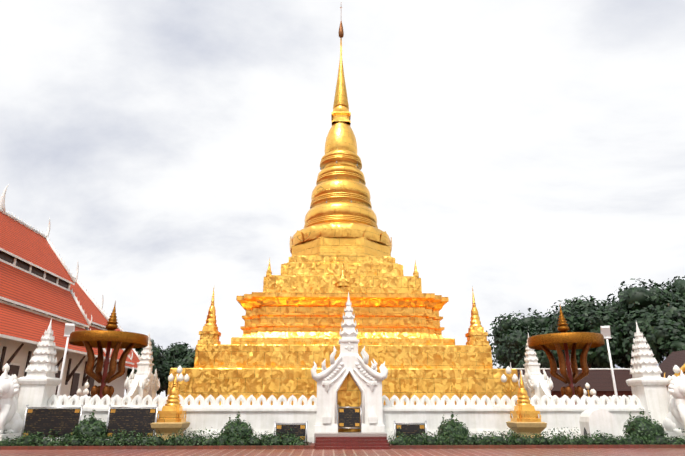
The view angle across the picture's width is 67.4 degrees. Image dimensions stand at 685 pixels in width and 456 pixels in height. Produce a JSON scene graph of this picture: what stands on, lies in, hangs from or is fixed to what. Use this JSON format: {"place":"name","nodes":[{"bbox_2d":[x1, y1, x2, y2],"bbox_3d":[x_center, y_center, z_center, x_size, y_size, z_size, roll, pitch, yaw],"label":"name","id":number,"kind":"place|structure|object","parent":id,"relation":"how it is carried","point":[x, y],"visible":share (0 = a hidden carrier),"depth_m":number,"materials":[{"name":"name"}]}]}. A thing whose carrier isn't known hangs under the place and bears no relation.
{"place":"outdoors","nodes":[
{"label":"outdoors","id":0,"kind":"place"},
{"bbox_2d":[2,363,17,379],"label":"lotus lamp buds","id":1,"kind":"object","parent":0,"point":[6,366],"visible":0.27,"depth_m":24.09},
{"bbox_2d":[0,337,127,397],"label":"viharn walls","id":2,"kind":"structure","parent":0,"point":[21,356],"depth_m":42.17,"materials":[{"name":"white paint"}]},
{"bbox_2d":[0,250,117,396],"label":"viharn wood","id":3,"kind":"object","parent":2,"relation":"attached to","point":[13,369],"visible":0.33,"depth_m":42.46,"materials":[{"name":"brown wood"}]},
{"bbox_2d":[0,212,139,367],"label":"tiled roof","id":4,"kind":"structure","parent":2,"relation":"on","point":[27,244],"depth_m":41.91,"materials":[{"name":"tile"}]},
{"bbox_2d":[0,184,139,373],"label":"roof trim","id":5,"kind":"structure","parent":4,"relation":"attached to","point":[74,278],"depth_m":45.28,"materials":[{"name":"white paint"}]},
{"bbox_2d":[76,382,90,394],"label":"lotus lamp buds","id":6,"kind":"object","parent":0,"point":[85,391],"visible":0.69,"depth_m":33.51,"materials":[{"name":"white glass"}]},
{"bbox_2d":[99,341,111,398],"bbox_3d":[-12.763,8.201,27.483,0.440,4.800,0.440,1,-19,-2],"label":"parasol pole","id":7,"kind":"object","parent":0,"point":[105,369],"visible":0.46,"depth_m":27.65,"materials":[{"name":"brown wood"}]},
{"bbox_2d":[69,301,148,348],"bbox_3d":[-12.763,5.223,28.508,3.960,2.500,3.960,1,-19,-2],"label":"tiered umbrella top","id":8,"kind":"object","parent":7,"relation":"on","point":[104,337],"visible":1,"depth_m":27.05,"materials":[{"name":"gold metal"}]},
{"bbox_2d":[82,341,135,397],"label":"pedestal supports","id":9,"kind":"object","parent":7,"relation":"attached to","point":[111,376],"visible":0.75,"depth_m":27.25,"materials":[{"name":"brown wood"}]},
{"bbox_2d":[168,366,188,381],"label":"lotus lamp buds","id":10,"kind":"object","parent":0,"point":[180,377],"visible":0.96,"depth_m":26.78,"materials":[{"name":"white glass"}]},
{"bbox_2d":[0,448,684,455],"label":"courtyard floor","id":11,"kind":"structure","parent":0,"point":[445,452],"depth_m":19.66,"materials":[{"name":"brick"}]},
{"bbox_2d":[57,335,69,396],"bbox_3d":[-16.548,9.180,30.095,0.511,5.690,0.284,1,-19,-2],"label":"flood pole","id":12,"kind":"object","parent":11,"relation":"on","point":[62,368],"visible":0.62,"depth_m":30.45,"materials":[{"name":"white metal"}]},
{"bbox_2d":[64,323,74,334],"bbox_3d":[-16.573,6.165,31.164,0.664,0.724,0.682,1,-19,-2],"label":"floodlight","id":13,"kind":"object","parent":12,"relation":"attached to","point":[69,328],"visible":0.82,"depth_m":31.05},
{"bbox_2d":[123,331,159,404],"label":"gate","id":14,"kind":"structure","parent":11,"relation":"on","point":[143,381],"depth_m":39.03,"materials":[{"name":"white paint"}]},
{"bbox_2d":[126,339,166,392],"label":"tree","id":15,"kind":"object","parent":11,"relation":"on","point":[156,361],"depth_m":66.74,"materials":[{"name":"green plant"}]},
{"bbox_2d":[150,421,189,439],"bbox_3d":[-7.745,9.235,23.053,1.400,1.000,1.400,1,-19,-2],"label":"stupa pedestal","id":16,"kind":"object","parent":11,"relation":"on","point":[167,428],"visible":0.58,"depth_m":22.57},
{"bbox_2d":[157,369,186,421],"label":"chedi","id":17,"kind":"structure","parent":16,"relation":"on","point":[172,410],"depth_m":23.08,"materials":[{"name":"gold metal"}]},
{"bbox_2d":[156,350,184,395],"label":"tree","id":18,"kind":"object","parent":11,"relation":"on","point":[168,366],"depth_m":71.44,"materials":[{"name":"green plant"}]},
{"bbox_2d":[164,342,191,363],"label":"tree","id":19,"kind":"object","parent":11,"relation":"on","point":[176,346],"depth_m":83.18,"materials":[{"name":"green plant"}]},
{"bbox_2d":[167,353,194,385],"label":"tree","id":20,"kind":"object","parent":11,"relation":"on","point":[189,362],"depth_m":64.06,"materials":[{"name":"green plant"}]},
{"bbox_2d":[183,347,195,358],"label":"tree","id":21,"kind":"object","parent":11,"relation":"on","point":[190,350],"depth_m":78.02,"materials":[{"name":"green plant"}]},
{"bbox_2d":[0,443,684,449],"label":"curb","id":22,"kind":"structure","parent":11,"relation":"on","point":[312,446],"depth_m":21.31,"materials":[{"name":"red brick"}]},
{"bbox_2d":[17,318,668,442],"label":"enclosure wall","id":23,"kind":"structure","parent":11,"relation":"on","point":[39,382],"depth_m":24.78,"materials":[{"name":"white paint"}]},
{"bbox_2d":[311,292,387,432],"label":"gate","id":24,"kind":"structure","parent":11,"relation":"on","point":[367,379],"depth_m":24.50,"materials":[{"name":"white paint"}]},
{"bbox_2d":[337,373,360,431],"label":"front gate","id":25,"kind":"structure","parent":24,"relation":"in","point":[348,393],"depth_m":25.04,"materials":[{"name":"gold metal"}]},
{"bbox_2d":[337,405,361,428],"bbox_3d":[0.327,9.222,24.160,1.178,1.745,0.090,1,-19,-2],"label":"gate frame","id":26,"kind":"object","parent":24,"relation":"attached to","point":[360,407],"visible":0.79,"depth_m":24.24,"materials":[{"name":"silver metal"}]},
{"bbox_2d":[339,408,359,426],"bbox_3d":[0.327,8.950,24.254,1.000,0.840,0.030,1,-19,-2],"label":"sign board","id":27,"kind":"object","parent":26,"relation":"in","point":[349,417],"visible":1,"depth_m":24.24,"materials":[{"name":"black stone"}]},
{"bbox_2d":[339,409,358,425],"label":"gate corner ornaments","id":28,"kind":"object","parent":27,"relation":"attached to","point":[342,410],"visible":1,"depth_m":24.23},
{"bbox_2d":[314,432,386,442],"bbox_3d":[0.349,9.557,23.252,3.240,0.520,1.100,1,-19,-2],"label":"landing","id":29,"kind":"object","parent":11,"relation":"on","point":[356,434],"visible":0.29,"depth_m":22.81,"materials":[{"name":"stone"}]},
{"bbox_2d":[315,436,389,448],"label":"red steps","id":30,"kind":"structure","parent":11,"relation":"on","point":[378,442],"depth_m":21.56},
{"bbox_2d":[486,308,555,368],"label":"tree","id":31,"kind":"object","parent":11,"relation":"on","point":[514,350],"depth_m":78.70,"materials":[{"name":"green plant"}]},
{"bbox_2d":[518,334,552,404],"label":"gate","id":32,"kind":"structure","parent":11,"relation":"on","point":[537,383],"depth_m":39.70,"materials":[{"name":"white paint"}]},
{"bbox_2d":[515,332,558,367],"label":"tree","id":33,"kind":"object","parent":11,"relation":"on","point":[522,361],"depth_m":71.13,"materials":[{"name":"green plant"}]},
{"bbox_2d":[563,343,575,403],"bbox_3d":[12.526,8.447,28.199,0.440,4.800,0.440,1,-19,-2],"label":"parasol pole","id":34,"kind":"object","parent":11,"relation":"on","point":[568,366],"visible":0.4,"depth_m":28.38,"materials":[{"name":"brown wood"}]},
{"bbox_2d":[539,343,591,401],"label":"pedestal supports","id":35,"kind":"object","parent":34,"relation":"attached to","point":[568,390],"visible":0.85,"depth_m":27.96,"materials":[{"name":"brown wood"}]},
{"bbox_2d":[528,306,604,349],"bbox_3d":[12.526,5.469,29.225,3.960,2.500,3.960,1,-19,-2],"label":"ceremonial umbrella","id":36,"kind":"object","parent":34,"relation":"on","point":[549,341],"visible":0.98,"depth_m":27.71,"materials":[{"name":"gold metal"}]},
{"bbox_2d":[534,306,625,367],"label":"tree","id":37,"kind":"object","parent":11,"relation":"on","point":[600,362],"depth_m":58.93,"materials":[{"name":"green plant"}]},
{"bbox_2d":[546,296,615,332],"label":"tree","id":38,"kind":"object","parent":11,"relation":"on","point":[567,301],"depth_m":79.19,"materials":[{"name":"green plant"}]},
{"bbox_2d":[551,391,631,397],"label":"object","id":39,"kind":"object","parent":11,"relation":"on","point":[601,393],"depth_m":46.41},
{"bbox_2d":[533,295,661,367],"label":"tree","id":40,"kind":"object","parent":11,"relation":"on","point":[592,302],"depth_m":64.96,"materials":[{"name":"green plant"}]},
{"bbox_2d":[579,409,618,438],"bbox_3d":[11.584,9.017,23.265,1.250,1.550,0.900,1,-19,-2],"label":"stone marker","id":41,"kind":"object","parent":11,"relation":"on","point":[591,421],"visible":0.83,"depth_m":22.94,"materials":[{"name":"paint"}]},
{"bbox_2d":[604,337,617,396],"bbox_3d":[16.437,9.501,31.029,0.511,5.690,0.284,1,-19,-2],"label":"flood pole","id":42,"kind":"object","parent":11,"relation":"on","point":[612,371],"visible":0.67,"depth_m":31.35,"materials":[{"name":"white metal"}]},
{"bbox_2d":[600,326,610,336],"bbox_3d":[16.459,6.487,32.100,0.664,0.724,0.682,1,-19,-2],"label":"floodlight","id":43,"kind":"object","parent":42,"relation":"on","point":[605,331],"visible":0.82,"depth_m":31.98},
{"bbox_2d":[596,278,684,366],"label":"tree","id":44,"kind":"object","parent":11,"relation":"on","point":[632,316],"depth_m":59.59,"materials":[{"name":"green plant"}]},
{"bbox_2d":[621,303,684,362],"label":"tree","id":45,"kind":"object","parent":11,"relation":"on","point":[668,346],"depth_m":48.93,"materials":[{"name":"green plant"}]},
{"bbox_2d":[641,280,684,314],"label":"tree","id":46,"kind":"object","parent":11,"relation":"on","point":[677,292],"depth_m":63.09,"materials":[{"name":"green plant"}]},
{"bbox_2d":[661,276,684,301],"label":"tree","id":47,"kind":"object","parent":11,"relation":"on","point":[667,283],"depth_m":73.85,"materials":[{"name":"green plant"}]},
{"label":"platform","id":48,"kind":"structure","parent":11,"relation":"on","visible":0},
{"bbox_2d":[169,375,187,390],"bbox_3d":[-8.538,8.942,26.409,0.902,2.700,0.902,1,-19,-2],"label":"lamp post bracket","id":49,"kind":"object","parent":48,"relation":"on","point":[178,385],"visible":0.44,"depth_m":26.64,"materials":[{"name":"gold metal"}]},
{"bbox_2d":[167,255,518,405],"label":"chedi terraces","id":50,"kind":"object","parent":48,"relation":"on","point":[278,367],"visible":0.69,"depth_m":31.50,"materials":[{"name":"gold metal"}]},
{"bbox_2d":[291,37,390,256],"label":"spire","id":51,"kind":"structure","parent":50,"relation":"on","point":[340,193],"depth_m":42.40,"materials":[{"name":"gold metal"}]},
{"bbox_2d":[290,223,391,253],"bbox_3d":[-0.140,1.508,43.308,8.594,1.100,8.594,1,-19,-2],"label":"lotus petal band","id":52,"kind":"object","parent":51,"relation":"on","point":[334,230],"visible":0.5,"depth_m":39.70,"materials":[{"name":"gold metal"}]},
{"bbox_2d":[338,7,343,37],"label":"spire finial","id":53,"kind":"object","parent":51,"relation":"on","point":[341,32],"visible":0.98,"depth_m":50.32,"materials":[{"name":"brown metal"}]},
{"bbox_2d":[236,292,448,337],"bbox_3d":[-0.140,8.165,41.016,14.720,3.000,14.720,1,-19,-2],"label":"stupa tier","id":54,"kind":"object","parent":50,"relation":"on","point":[320,315],"visible":0.54,"depth_m":34.56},
{"bbox_2d":[503,375,517,399],"bbox_3d":[8.854,9.111,26.902,0.902,2.700,0.902,1,-19,-2],"label":"lamp post","id":55,"kind":"object","parent":48,"relation":"on","point":[510,390],"visible":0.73,"depth_m":27.01,"materials":[{"name":"gold metal"}]},
{"bbox_2d":[501,366,517,382],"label":"lotus lamp buds","id":56,"kind":"object","parent":55,"relation":"on","point":[504,378],"visible":1,"depth_m":27.00,"materials":[{"name":"white glass"}]},
{"bbox_3d":[23.636,11.949,33.853,5.000,2.900,2.900,1,-19,-2],"label":"hall wall","id":57,"kind":"object","parent":11,"relation":"on","visible":0},
{"bbox_2d":[659,350,684,386],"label":"roof","id":58,"kind":"structure","parent":57,"relation":"on","point":[670,362],"depth_m":35.07,"materials":[{"name":"tile"}]},
{"bbox_2d":[0,0,684,398],"label":"sky","id":59,"kind":"structure","parent":0,"point":[525,154],"materials":[{"name":"white"}]},
{"bbox_2d":[506,421,546,437],"bbox_3d":[8.447,9.393,23.512,1.400,1.000,1.400,1,-19,-2],"label":"chedi pedestal","id":60,"kind":"object","parent":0,"point":[533,428],"visible":0.54,"depth_m":23.04,"materials":[{"name":"gold metal"}]},
{"bbox_2d":[510,371,540,421],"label":"chedi","id":61,"kind":"structure","parent":60,"relation":"on","point":[524,410],"depth_m":23.54,"materials":[{"name":"gold metal"}]},
{"bbox_2d":[510,362,629,369],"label":"trim","id":62,"kind":"structure","parent":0,"point":[578,368],"depth_m":48.93,"materials":[{"name":"white paint"}]},
{"bbox_2d":[583,383,595,394],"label":"lotus lamp buds","id":63,"kind":"object","parent":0,"point":[592,391],"visible":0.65,"depth_m":34.46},
{"bbox_2d":[517,370,684,390],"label":"roofs","id":64,"kind":"structure","parent":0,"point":[598,380],"depth_m":47.34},
{"bbox_2d":[667,365,679,383],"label":"lotus lamp buds","id":65,"kind":"object","parent":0,"point":[676,368],"visible":0.5,"depth_m":24.96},
{"bbox_2d":[664,364,684,385],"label":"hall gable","id":66,"kind":"structure","parent":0,"point":[682,368],"depth_m":32.74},
{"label":"bed soil","id":67,"kind":"structure","parent":0,"visible":0},
{"bbox_2d":[0,369,22,443],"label":"lion statue","id":68,"kind":"object","parent":67,"relation":"on","point":[11,420],"visible":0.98,"depth_m":22.44,"materials":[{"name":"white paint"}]},
{"bbox_2d":[21,404,83,438],"bbox_3d":[-12.725,8.639,22.466,2.478,1.745,0.090,1,-19,-2],"label":"sign frame","id":69,"kind":"object","parent":67,"relation":"on","point":[27,405],"visible":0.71,"depth_m":22.66,"materials":[{"name":"silver metal"}]},
{"bbox_2d":[23,408,80,436],"bbox_3d":[-12.725,8.533,22.503,2.300,1.190,0.030,1,-19,-2],"label":"sign board","id":70,"kind":"object","parent":69,"relation":"in","point":[46,420],"visible":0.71,"depth_m":22.51,"materials":[{"name":"black stone"}]},
{"bbox_2d":[23,409,79,436],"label":"plaque corner ornaments","id":71,"kind":"object","parent":70,"relation":"attached to","point":[31,410],"visible":0.58,"depth_m":22.63},
{"bbox_2d":[71,409,107,440],"bbox_3d":[-10.980,8.813,22.445,1.589,1.687,1.557,1,-19,-2],"label":"bush","id":72,"kind":"object","parent":67,"relation":"on","point":[89,420],"depth_m":22.04,"materials":[{"name":"green plant"}]},
{"bbox_2d":[106,405,158,435],"bbox_3d":[-9.277,8.673,22.564,2.178,1.745,0.090,1,-19,-2],"label":"sign frame","id":73,"kind":"object","parent":67,"relation":"on","point":[132,407],"visible":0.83,"depth_m":22.76,"materials":[{"name":"silver metal"}]},
{"bbox_2d":[107,408,155,436],"bbox_3d":[-9.277,8.566,22.600,2.000,1.190,0.030,1,-19,-2],"label":"sign board","id":74,"kind":"object","parent":73,"relation":"in","point":[139,420],"visible":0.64,"depth_m":22.61,"materials":[{"name":"black stone"}]},
{"bbox_2d":[107,409,154,435],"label":"plaque corner ornaments","id":75,"kind":"object","parent":74,"relation":"attached to","point":[113,411],"visible":0.75,"depth_m":22.71},
{"bbox_2d":[221,412,253,440],"bbox_3d":[-4.633,8.908,22.613,1.471,1.606,1.442,1,-19,-2],"label":"bush","id":76,"kind":"object","parent":67,"relation":"on","point":[247,426],"depth_m":22.29,"materials":[{"name":"green plant"}]},
{"bbox_2d":[274,421,307,444],"bbox_3d":[-2.279,9.041,22.606,1.478,1.075,0.090,1,-19,-2],"label":"sign frame","id":77,"kind":"object","parent":67,"relation":"on","point":[275,423],"visible":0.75,"depth_m":22.70,"materials":[{"name":"white metal"}]},
{"bbox_2d":[276,424,305,440],"bbox_3d":[-2.279,9.006,22.618,1.300,0.670,0.030,1,-19,-2],"label":"sign board","id":78,"kind":"object","parent":77,"relation":"in","point":[297,431],"visible":0.71,"depth_m":22.64,"materials":[{"name":"black stone"}]},
{"bbox_2d":[277,425,304,439],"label":"sign corners","id":79,"kind":"object","parent":78,"relation":"attached to","point":[301,426],"visible":0.67,"depth_m":22.66,"materials":[{"name":"gold metal"}]},
{"bbox_2d":[0,427,684,445],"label":"hedge","id":80,"kind":"object","parent":67,"relation":"on","point":[514,435],"depth_m":21.76,"materials":[{"name":"green plant"}]},
{"bbox_2d":[394,420,426,436],"bbox_3d":[3.019,9.093,22.756,1.478,1.075,0.090,1,-19,-2],"label":"sign frame","id":81,"kind":"object","parent":67,"relation":"on","point":[425,423],"visible":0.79,"depth_m":22.86,"materials":[{"name":"white metal"}]},
{"bbox_2d":[396,424,424,438],"bbox_3d":[3.019,9.057,22.768,1.300,0.670,0.030,1,-19,-2],"label":"sign board","id":82,"kind":"object","parent":81,"relation":"in","point":[408,430],"visible":0.64,"depth_m":22.79,"materials":[{"name":"black stone"}]},
{"bbox_2d":[397,425,423,436],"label":"sign corners","id":83,"kind":"object","parent":82,"relation":"attached to","point":[421,426],"visible":0.44,"depth_m":22.81,"materials":[{"name":"gold metal"}]},
{"bbox_2d":[436,411,469,439],"bbox_3d":[4.913,9.001,22.883,1.471,1.606,1.442,1,-19,-2],"label":"bush","id":84,"kind":"object","parent":67,"relation":"on","point":[450,423],"depth_m":22.62,"materials":[{"name":"green plant"}]},
{"bbox_2d":[623,411,664,439],"bbox_3d":[13.559,9.031,23.147,1.726,1.738,1.692,1,-19,-2],"label":"bush","id":85,"kind":"object","parent":67,"relation":"on","point":[643,421],"depth_m":22.77,"materials":[{"name":"green plant"}]},
{"bbox_2d":[663,370,684,440],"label":"lion statue","id":86,"kind":"object","parent":67,"relation":"on","point":[673,421],"visible":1,"depth_m":23.35,"materials":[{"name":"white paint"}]}
]}

